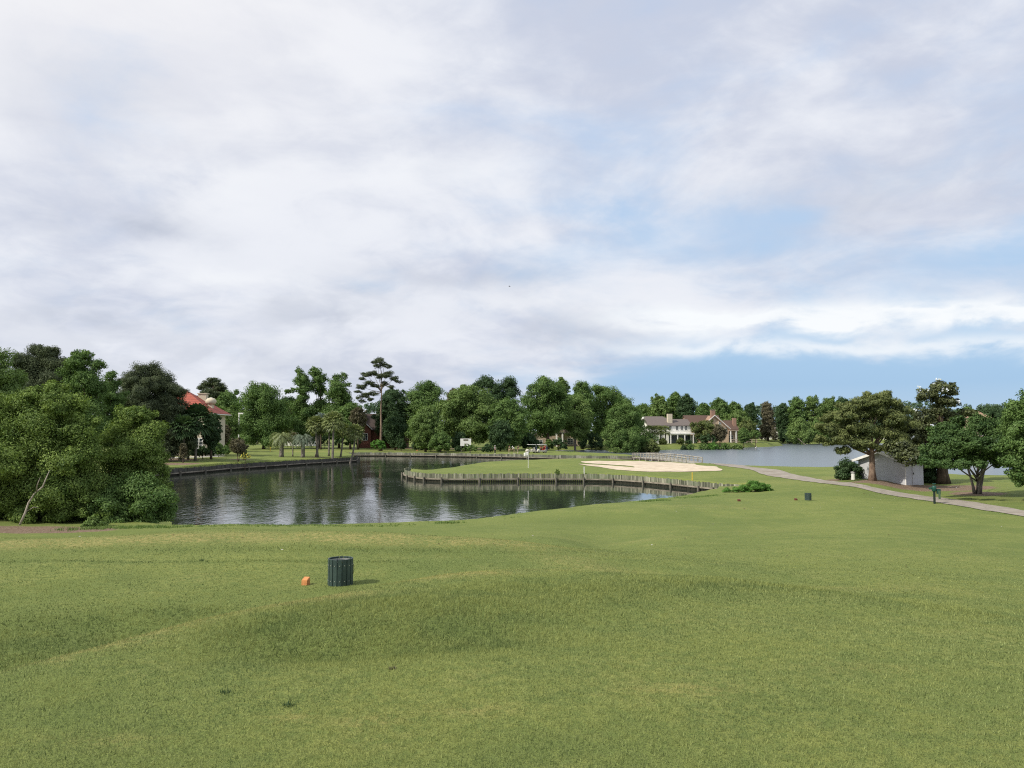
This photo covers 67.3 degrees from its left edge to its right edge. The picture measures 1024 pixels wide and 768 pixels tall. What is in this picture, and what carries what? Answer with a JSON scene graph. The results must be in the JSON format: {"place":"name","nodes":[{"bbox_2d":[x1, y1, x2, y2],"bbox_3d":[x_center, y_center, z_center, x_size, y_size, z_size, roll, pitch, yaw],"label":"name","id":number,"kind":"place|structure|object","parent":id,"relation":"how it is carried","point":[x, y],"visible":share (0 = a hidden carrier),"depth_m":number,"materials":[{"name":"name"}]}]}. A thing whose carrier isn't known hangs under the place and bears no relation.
{"place":"outdoors","nodes":[
{"label":"outdoors","id":0,"kind":"place"},
{"bbox_2d":[165,456,700,524],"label":"pond water","id":1,"kind":"structure","parent":0,"point":[371,489],"depth_m":68.86,"materials":[{"name":"grey liquid"}]},
{"bbox_2d":[0,434,1023,767],"bbox_3d":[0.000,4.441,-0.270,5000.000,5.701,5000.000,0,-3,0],"label":"ground","id":2,"kind":"structure","parent":0,"point":[828,510],"depth_m":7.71,"materials":[{"name":"green plant"}]},
{"bbox_2d":[0,347,28,415],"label":"broadleaf tree","id":3,"kind":"object","parent":2,"relation":"on","point":[12,380],"visible":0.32,"depth_m":66.07,"materials":[{"name":"green plant"}]},
{"bbox_2d":[19,470,49,524],"bbox_3d":[-23.433,5.595,37.659,1.261,2.719,0.388,1,-4,-9],"label":"leaning tree","id":4,"kind":"object","parent":2,"relation":"on","point":[24,514],"visible":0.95,"depth_m":37.64,"materials":[{"name":"grey plant"}]},
{"bbox_2d":[8,343,70,417],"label":"pine tree","id":5,"kind":"object","parent":2,"relation":"on","point":[39,364],"visible":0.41,"depth_m":79.28,"materials":[{"name":"green plant"}]},
{"bbox_2d":[0,380,120,523],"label":"tree","id":6,"kind":"object","parent":2,"relation":"on","point":[39,439],"visible":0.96,"depth_m":39.32,"materials":[{"name":"green plant"}]},
{"bbox_2d":[54,349,111,446],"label":"broadleaf tree","id":7,"kind":"object","parent":2,"relation":"on","point":[79,376],"visible":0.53,"depth_m":75.52,"materials":[{"name":"green plant"}]},
{"bbox_2d":[80,514,109,526],"bbox_3d":[-20.202,6.619,37.302,1.308,0.667,1.057,2,-4,-28],"label":"drooping shrub","id":8,"kind":"object","parent":2,"relation":"on","point":[93,520],"visible":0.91,"depth_m":37.13,"materials":[{"name":"green plant"}]},
{"bbox_2d":[95,369,130,449],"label":"broadleaf tree","id":9,"kind":"object","parent":2,"relation":"on","point":[113,398],"visible":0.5,"depth_m":85.39,"materials":[{"name":"green plant"}]},
{"bbox_2d":[72,469,179,522],"bbox_3d":[-20.165,5.886,40.638,4.782,2.915,4.333,-3,-5,40],"label":"overhanging bush","id":10,"kind":"object","parent":2,"relation":"on","point":[147,500],"visible":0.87,"depth_m":39.96,"materials":[{"name":"green plant"}]},
{"bbox_2d":[94,404,173,491],"bbox_3d":[-21.581,4.276,43.122,4.408,6.407,4.451,-3,-4,36],"label":"tree","id":11,"kind":"object","parent":2,"relation":"on","point":[137,438],"visible":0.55,"depth_m":42.90,"materials":[{"name":"green plant"}]},
{"bbox_2d":[116,360,199,460],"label":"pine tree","id":12,"kind":"object","parent":2,"relation":"on","point":[153,387],"visible":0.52,"depth_m":112.48,"materials":[{"name":"green plant"}]},
{"bbox_2d":[179,443,187,462],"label":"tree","id":13,"kind":"object","parent":2,"relation":"on","point":[184,448],"visible":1,"depth_m":109.35,"materials":[{"name":"green plant"}]},
{"bbox_2d":[166,413,201,461],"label":"palm tree","id":14,"kind":"object","parent":2,"relation":"on","point":[187,419],"visible":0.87,"depth_m":111.81,"materials":[{"name":"green plant"}]},
{"bbox_2d":[181,403,217,460],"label":"palm tree","id":15,"kind":"object","parent":2,"relation":"on","point":[199,411],"visible":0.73,"depth_m":115.02,"materials":[{"name":"green plant"}]},
{"bbox_2d":[179,392,230,456],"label":"red roofed house","id":16,"kind":"structure","parent":2,"relation":"on","point":[201,398],"depth_m":136.99,"materials":[{"name":"tile"}]},
{"bbox_2d":[201,411,222,458],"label":"broadleaf tree","id":17,"kind":"object","parent":2,"relation":"on","point":[211,442],"visible":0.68,"depth_m":121.22,"materials":[{"name":"green plant"}]},
{"bbox_2d":[196,377,227,405],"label":"pine tree","id":18,"kind":"object","parent":2,"relation":"on","point":[214,387],"visible":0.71,"depth_m":254.44,"materials":[{"name":"green plant"}]},
{"bbox_2d":[214,389,240,416],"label":"broadleaf tree","id":19,"kind":"object","parent":2,"relation":"on","point":[227,398],"visible":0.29,"depth_m":233.16,"materials":[{"name":"green plant"}]},
{"bbox_2d":[220,405,245,445],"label":"broadleaf tree","id":20,"kind":"object","parent":2,"relation":"on","point":[232,423],"visible":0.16,"depth_m":164.31,"materials":[{"name":"green plant"}]},
{"bbox_2d":[229,437,249,461],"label":"lawn tree","id":21,"kind":"object","parent":2,"relation":"on","point":[239,446],"visible":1,"depth_m":114.04,"materials":[{"name":"green plant"}]},
{"bbox_2d":[155,455,359,477],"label":"timber bulkhead","id":22,"kind":"object","parent":2,"relation":"on","point":[198,470],"visible":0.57,"depth_m":115.42,"materials":[{"name":"brown wood"}]},
{"bbox_2d":[235,381,294,448],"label":"broadleaf tree","id":23,"kind":"object","parent":2,"relation":"on","point":[265,410],"visible":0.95,"depth_m":185.44,"materials":[{"name":"green plant"}]},
{"bbox_2d":[269,432,294,456],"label":"feather palm","id":24,"kind":"object","parent":2,"relation":"on","point":[281,438],"visible":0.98,"depth_m":136.06,"materials":[{"name":"green plant"}]},
{"bbox_2d":[285,365,317,435],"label":"plumed tree","id":25,"kind":"object","parent":2,"relation":"on","point":[303,410],"visible":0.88,"depth_m":198.33,"materials":[{"name":"green plant"}]},
{"bbox_2d":[291,433,314,457],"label":"feather palm","id":26,"kind":"object","parent":2,"relation":"on","point":[302,439],"visible":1,"depth_m":135.03,"materials":[{"name":"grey plant"}]},
{"bbox_2d":[305,415,324,457],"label":"palm tree","id":27,"kind":"object","parent":2,"relation":"on","point":[313,419],"visible":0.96,"depth_m":136.14,"materials":[{"name":"green plant"}]},
{"bbox_2d":[304,366,328,447],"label":"plumed tree","id":28,"kind":"object","parent":2,"relation":"on","point":[319,379],"visible":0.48,"depth_m":201.97,"materials":[{"name":"green plant"}]},
{"bbox_2d":[310,420,329,456],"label":"palm tree","id":29,"kind":"object","parent":2,"relation":"on","point":[320,432],"visible":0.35,"depth_m":138.31,"materials":[{"name":"green plant"}]},
{"bbox_2d":[311,435,338,445],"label":"shrub","id":30,"kind":"object","parent":2,"relation":"on","point":[324,438],"visible":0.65,"depth_m":195.26,"materials":[{"name":"green plant"}]},
{"bbox_2d":[320,410,344,458],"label":"palm tree","id":31,"kind":"object","parent":2,"relation":"on","point":[332,415],"visible":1,"depth_m":134.25,"materials":[{"name":"green plant"}]},
{"bbox_2d":[320,372,354,447],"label":"plumed tree","id":32,"kind":"object","parent":2,"relation":"on","point":[338,396],"visible":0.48,"depth_m":197.07,"materials":[{"name":"green plant"}]},
{"bbox_2d":[327,556,353,586],"bbox_3d":[-2.991,3.272,13.446,0.462,0.455,0.445,0,-3,-6],"label":"litter bin","id":33,"kind":"object","parent":2,"relation":"on","point":[340,571],"visible":1,"depth_m":13.27,"materials":[{"name":"metal"}]},
{"bbox_2d":[334,422,350,456],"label":"palm tree","id":34,"kind":"object","parent":2,"relation":"on","point":[339,434],"visible":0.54,"depth_m":139.24,"materials":[{"name":"green plant"}]},
{"bbox_2d":[336,401,364,448],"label":"broadleaf tree","id":35,"kind":"object","parent":2,"relation":"on","point":[345,411],"visible":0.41,"depth_m":190.63,"materials":[{"name":"green plant"}]},
{"bbox_2d":[344,423,364,462],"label":"palm tree","id":36,"kind":"object","parent":2,"relation":"on","point":[356,428],"visible":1,"depth_m":136.29,"materials":[{"name":"green plant"}]},
{"bbox_2d":[348,407,368,449],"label":"ornamental tree","id":37,"kind":"object","parent":2,"relation":"on","point":[357,414],"visible":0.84,"depth_m":188.91,"materials":[{"name":"green plant"}]},
{"bbox_2d":[353,357,403,450],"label":"pine tree","id":38,"kind":"object","parent":2,"relation":"on","point":[385,374],"visible":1,"depth_m":183.93,"materials":[{"name":"green plant"}]},
{"bbox_2d":[370,439,386,448],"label":"shrub","id":39,"kind":"object","parent":2,"relation":"on","point":[380,444],"visible":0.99,"depth_m":181.14,"materials":[{"name":"green plant"}]},
{"bbox_2d":[359,414,408,447],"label":"brick house","id":40,"kind":"structure","parent":2,"relation":"on","point":[370,435],"depth_m":205.07,"materials":[{"name":"brown brick"}]},
{"bbox_2d":[371,388,408,447],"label":"broadleaf tree","id":41,"kind":"object","parent":2,"relation":"on","point":[393,400],"visible":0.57,"depth_m":202.76,"materials":[{"name":"green plant"}]},
{"bbox_2d":[382,412,407,449],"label":"broadleaf tree","id":42,"kind":"object","parent":2,"relation":"on","point":[396,427],"visible":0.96,"depth_m":188.40,"materials":[{"name":"green plant"}]},
{"bbox_2d":[401,380,446,443],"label":"broadleaf tree","id":43,"kind":"object","parent":2,"relation":"on","point":[428,392],"visible":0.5,"depth_m":203.31,"materials":[{"name":"green plant"}]},
{"bbox_2d":[406,405,444,451],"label":"broadleaf tree","id":44,"kind":"object","parent":2,"relation":"on","point":[424,423],"visible":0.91,"depth_m":177.86,"materials":[{"name":"green plant"}]},
{"bbox_2d":[428,430,452,452],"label":"shrub","id":45,"kind":"object","parent":2,"relation":"on","point":[439,441],"visible":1,"depth_m":174.34,"materials":[{"name":"green plant"}]},
{"bbox_2d":[451,430,471,450],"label":"shrub","id":46,"kind":"object","parent":2,"relation":"on","point":[455,440],"visible":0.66,"depth_m":182.55,"materials":[{"name":"green plant"}]},
{"bbox_2d":[435,384,501,444],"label":"broadleaf tree","id":47,"kind":"object","parent":2,"relation":"on","point":[464,408],"visible":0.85,"depth_m":189.54,"materials":[{"name":"green plant"}]},
{"bbox_2d":[349,452,634,459],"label":"timber bulkhead","id":48,"kind":"object","parent":2,"relation":"on","point":[479,455],"visible":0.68,"depth_m":162.50,"materials":[{"name":"grey wood"}]},
{"bbox_2d":[472,374,522,416],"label":"broadleaf tree","id":49,"kind":"object","parent":2,"relation":"on","point":[498,391],"visible":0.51,"depth_m":233.17,"materials":[{"name":"green plant"}]},
{"bbox_2d":[488,419,514,450],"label":"broadleaf tree","id":50,"kind":"object","parent":2,"relation":"on","point":[499,436],"visible":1,"depth_m":179.43,"materials":[{"name":"green plant"}]},
{"bbox_2d":[484,396,529,449],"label":"broadleaf tree","id":51,"kind":"object","parent":2,"relation":"on","point":[506,409],"visible":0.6,"depth_m":185.78,"materials":[{"name":"green plant"}]},
{"bbox_2d":[519,431,540,448],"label":"shrub","id":52,"kind":"object","parent":2,"relation":"on","point":[530,438],"visible":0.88,"depth_m":193.29,"materials":[{"name":"green plant"}]},
{"bbox_2d":[519,375,575,449],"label":"broadleaf tree","id":53,"kind":"object","parent":2,"relation":"on","point":[547,408],"visible":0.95,"depth_m":210.03,"materials":[{"name":"green plant"}]},
{"bbox_2d":[90,400,1005,438],"bbox_3d":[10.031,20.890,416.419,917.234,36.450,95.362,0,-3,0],"label":"distant woodland","id":54,"kind":"object","parent":2,"relation":"on","point":[371,407],"visible":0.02,"depth_m":412.34,"materials":[{"name":"green plant"}]},
{"bbox_2d":[531,429,578,446],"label":"shaded house","id":55,"kind":"structure","parent":2,"relation":"on","point":[563,437],"depth_m":236.33,"materials":[{"name":"beige stone"}]},
{"bbox_2d":[548,437,567,449],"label":"shrub","id":56,"kind":"object","parent":2,"relation":"on","point":[558,443],"visible":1,"depth_m":203.66,"materials":[{"name":"green plant"}]},
{"bbox_2d":[556,377,570,418],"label":"broadleaf tree","id":57,"kind":"object","parent":2,"relation":"on","point":[567,387],"visible":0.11,"depth_m":244.42,"materials":[{"name":"green plant"}]},
{"bbox_2d":[401,467,740,490],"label":"timber bulkhead","id":58,"kind":"object","parent":2,"relation":"on","point":[607,478],"visible":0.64,"depth_m":85.23,"materials":[{"name":"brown wood"}]},
{"bbox_2d":[559,394,593,450],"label":"broadleaf tree","id":59,"kind":"object","parent":2,"relation":"on","point":[580,422],"visible":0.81,"depth_m":220.06,"materials":[{"name":"green plant"}]},
{"bbox_2d":[568,380,597,448],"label":"broadleaf tree","id":60,"kind":"object","parent":2,"relation":"on","point":[582,388],"visible":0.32,"depth_m":230.76,"materials":[{"name":"green plant"}]},
{"bbox_2d":[577,432,604,449],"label":"shrub","id":61,"kind":"object","parent":2,"relation":"on","point":[591,436],"visible":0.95,"depth_m":226.33,"materials":[{"name":"green plant"}]},
{"bbox_2d":[590,383,642,438],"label":"broadleaf tree","id":62,"kind":"object","parent":2,"relation":"on","point":[604,396],"visible":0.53,"depth_m":236.07,"materials":[{"name":"green plant"}]},
{"bbox_2d":[601,398,659,452],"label":"broadleaf tree","id":63,"kind":"object","parent":2,"relation":"on","point":[625,430],"visible":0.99,"depth_m":201.89,"materials":[{"name":"green plant"}]},
{"bbox_2d":[638,403,648,416],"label":"broadleaf tree","id":64,"kind":"object","parent":2,"relation":"on","point":[644,407],"visible":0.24,"depth_m":298.32,"materials":[{"name":"green plant"}]},
{"bbox_2d":[581,461,721,471],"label":"sand bunker","id":65,"kind":"object","parent":2,"relation":"on","point":[659,466],"visible":1,"depth_m":92.96},
{"bbox_2d":[644,438,660,452],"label":"shore shrub","id":66,"kind":"object","parent":2,"relation":"on","point":[653,447],"visible":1,"depth_m":200.38,"materials":[{"name":"green plant"}]},
{"bbox_2d":[647,393,675,417],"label":"broadleaf tree","id":67,"kind":"object","parent":2,"relation":"on","point":[658,406],"visible":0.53,"depth_m":289.88,"materials":[{"name":"green plant"}]},
{"bbox_2d":[632,453,702,462],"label":"timber bridge","id":68,"kind":"structure","parent":2,"relation":"on","point":[656,457],"depth_m":125.48,"materials":[{"name":"white wood"}]},
{"bbox_2d":[642,414,696,443],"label":"white house","id":69,"kind":"structure","parent":2,"relation":"on","point":[680,428],"depth_m":251.14,"materials":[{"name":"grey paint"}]},
{"bbox_2d":[666,391,680,418],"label":"broadleaf tree","id":70,"kind":"object","parent":2,"relation":"on","point":[672,400],"visible":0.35,"depth_m":298.54,"materials":[{"name":"green plant"}]},
{"bbox_2d":[675,393,696,418],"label":"broadleaf tree","id":71,"kind":"object","parent":2,"relation":"on","point":[685,405],"visible":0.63,"depth_m":288.24,"materials":[{"name":"green plant"}]},
{"bbox_2d":[689,419,717,441],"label":"garden oak","id":72,"kind":"object","parent":2,"relation":"on","point":[704,427],"visible":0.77,"depth_m":248.83,"materials":[{"name":"green plant"}]},
{"bbox_2d":[695,402,711,414],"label":"broadleaf tree","id":73,"kind":"object","parent":2,"relation":"on","point":[703,409],"visible":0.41,"depth_m":307.89,"materials":[{"name":"green plant"}]},
{"bbox_2d":[694,433,717,443],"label":"shrub","id":74,"kind":"object","parent":2,"relation":"on","point":[707,437],"visible":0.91,"depth_m":244.87,"materials":[{"name":"green plant"}]},
{"bbox_2d":[710,424,727,447],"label":"russet tree","id":75,"kind":"object","parent":2,"relation":"on","point":[720,431],"visible":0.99,"depth_m":244.43,"materials":[{"name":"brown plant"}]},
{"bbox_2d":[709,397,731,419],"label":"broadleaf tree","id":76,"kind":"object","parent":2,"relation":"on","point":[720,407],"visible":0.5,"depth_m":315.34,"materials":[{"name":"green plant"}]},
{"bbox_2d":[722,409,753,425],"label":"broadleaf tree","id":77,"kind":"object","parent":2,"relation":"on","point":[737,415],"visible":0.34,"depth_m":283.33,"materials":[{"name":"green plant"}]},
{"bbox_2d":[737,427,749,446],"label":"broadleaf tree","id":78,"kind":"object","parent":2,"relation":"on","point":[743,433],"visible":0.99,"depth_m":250.47,"materials":[{"name":"green plant"}]},
{"bbox_2d":[722,480,773,492],"bbox_3d":[17.802,7.721,58.096,4.026,0.989,2.034,0,-3,0],"label":"weed clump","id":79,"kind":"object","parent":2,"relation":"on","point":[756,486],"visible":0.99,"depth_m":57.88,"materials":[{"name":"green plant"}]},
{"bbox_2d":[738,418,757,440],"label":"broadleaf tree","id":80,"kind":"object","parent":2,"relation":"on","point":[748,425],"visible":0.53,"depth_m":276.15,"materials":[{"name":"green plant"}]},
{"bbox_2d":[742,402,760,430],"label":"broadleaf tree","id":81,"kind":"object","parent":2,"relation":"on","point":[750,410],"visible":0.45,"depth_m":328.45,"materials":[{"name":"green plant"}]},
{"bbox_2d":[759,401,778,440],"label":"tree","id":82,"kind":"object","parent":2,"relation":"on","point":[767,430],"visible":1,"depth_m":333.37,"materials":[{"name":"brown plant"}]},
{"bbox_2d":[773,403,789,439],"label":"broadleaf tree","id":83,"kind":"object","parent":2,"relation":"on","point":[781,418],"visible":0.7,"depth_m":347.91,"materials":[{"name":"green plant"}]},
{"bbox_2d":[779,429,792,443],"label":"broadleaf tree","id":84,"kind":"object","parent":2,"relation":"on","point":[783,438],"visible":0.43,"depth_m":333.93,"materials":[{"name":"green plant"}]},
{"bbox_2d":[785,396,808,426],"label":"broadleaf tree","id":85,"kind":"object","parent":2,"relation":"on","point":[797,407],"visible":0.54,"depth_m":343.05,"materials":[{"name":"green plant"}]},
{"bbox_2d":[785,417,814,444],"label":"broadleaf tree","id":86,"kind":"object","parent":2,"relation":"on","point":[800,429],"visible":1,"depth_m":316.66,"materials":[{"name":"green plant"}]},
{"bbox_2d":[804,394,823,424],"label":"broadleaf tree","id":87,"kind":"object","parent":2,"relation":"on","point":[811,406],"visible":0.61,"depth_m":342.96,"materials":[{"name":"green plant"}]},
{"bbox_2d":[810,419,830,443],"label":"broadleaf tree","id":88,"kind":"object","parent":2,"relation":"on","point":[815,430],"visible":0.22,"depth_m":322.57,"materials":[{"name":"green plant"}]},
{"bbox_2d":[817,396,839,423],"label":"broadleaf tree","id":89,"kind":"object","parent":2,"relation":"on","point":[828,403],"visible":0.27,"depth_m":347.87,"materials":[{"name":"green plant"}]},
{"bbox_2d":[833,457,864,479],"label":"dark shrub","id":90,"kind":"object","parent":2,"relation":"on","point":[845,469],"visible":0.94,"depth_m":65.75,"materials":[{"name":"green plant"}]},
{"bbox_2d":[811,390,920,480],"bbox_3d":[28.352,4.091,61.978,8.487,7.406,3.958,0,-3,0],"label":"broadleaf tree","id":91,"kind":"object","parent":2,"relation":"on","point":[886,410],"visible":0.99,"depth_m":61.42,"materials":[{"name":"green plant"}]},
{"bbox_2d":[852,451,923,484],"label":"painted shed","id":92,"kind":"structure","parent":2,"relation":"on","point":[888,468],"depth_m":63.44,"materials":[{"name":"paint"}]},
{"bbox_2d":[912,464,918,484],"bbox_3d":[32.950,7.342,62.742,0.800,1.750,0.086,2,-4,-27],"label":"door","id":93,"kind":"structure","parent":92,"relation":"in","point":[915,469],"depth_m":62.72,"materials":[{"name":"paint"}]},
{"bbox_2d":[882,378,977,483],"bbox_3d":[33.610,3.827,63.072,10.700,8.905,5.588,3,-5,-40],"label":"magnolia tree","id":94,"kind":"object","parent":2,"relation":"on","point":[935,414],"visible":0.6,"depth_m":63.78,"materials":[{"name":"green plant"}]},
{"bbox_2d":[923,467,936,482],"bbox_3d":[35.242,7.385,65.039,2.267,2.101,2.626,-3,-5,40],"label":"dark shrub","id":95,"kind":"object","parent":2,"relation":"on","point":[929,475],"visible":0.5,"depth_m":64.49,"materials":[{"name":"green plant"}]},
{"bbox_2d":[929,483,940,503],"bbox_3d":[25.660,6.701,46.667,0.660,1.328,0.265,-1,-4,12],"label":"ball washer","id":96,"kind":"object","parent":2,"relation":"on","point":[936,490],"visible":0.94,"depth_m":46.60,"materials":[{"name":"green metal"}]},
{"bbox_2d":[916,412,1011,493],"bbox_3d":[30.086,4.651,50.417,9.558,5.689,5.039,3,-4,-36],"label":"spreading tree","id":97,"kind":"object","parent":2,"relation":"on","point":[961,445],"visible":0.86,"depth_m":50.28,"materials":[{"name":"green plant"}]},
{"bbox_2d":[977,406,1003,422],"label":"broadleaf tree","id":98,"kind":"object","parent":2,"relation":"on","point":[994,412],"visible":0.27,"depth_m":337.25,"materials":[{"name":"green plant"}]},
{"bbox_2d":[991,388,1023,487],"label":"broadleaf tree","id":99,"kind":"object","parent":2,"relation":"on","point":[1012,441],"visible":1,"depth_m":46.65,"materials":[{"name":"green plant"}]},
{"bbox_2d":[0,0,1023,430],"label":"sky","id":100,"kind":"structure","parent":0,"point":[744,202],"materials":[{"name":"white"}]},
{"bbox_2d":[50,442,1022,531],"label":"shore grass","id":101,"kind":"structure","parent":0,"point":[137,526],"depth_m":36.54,"materials":[{"name":"green plant"}]},
{"bbox_2d":[682,410,756,442],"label":"tan house","id":102,"kind":"structure","parent":0,"point":[731,427],"depth_m":267.90,"materials":[{"name":"brown"}]},
{"bbox_2d":[555,443,1011,474],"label":"lake water","id":103,"kind":"structure","parent":0,"point":[806,455],"depth_m":177.29,"materials":[{"name":"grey liquid"}]},
{"bbox_2d":[711,463,1023,515],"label":"cart path","id":104,"kind":"structure","parent":0,"point":[784,474],"depth_m":55.47,"materials":[{"name":"concrete"}]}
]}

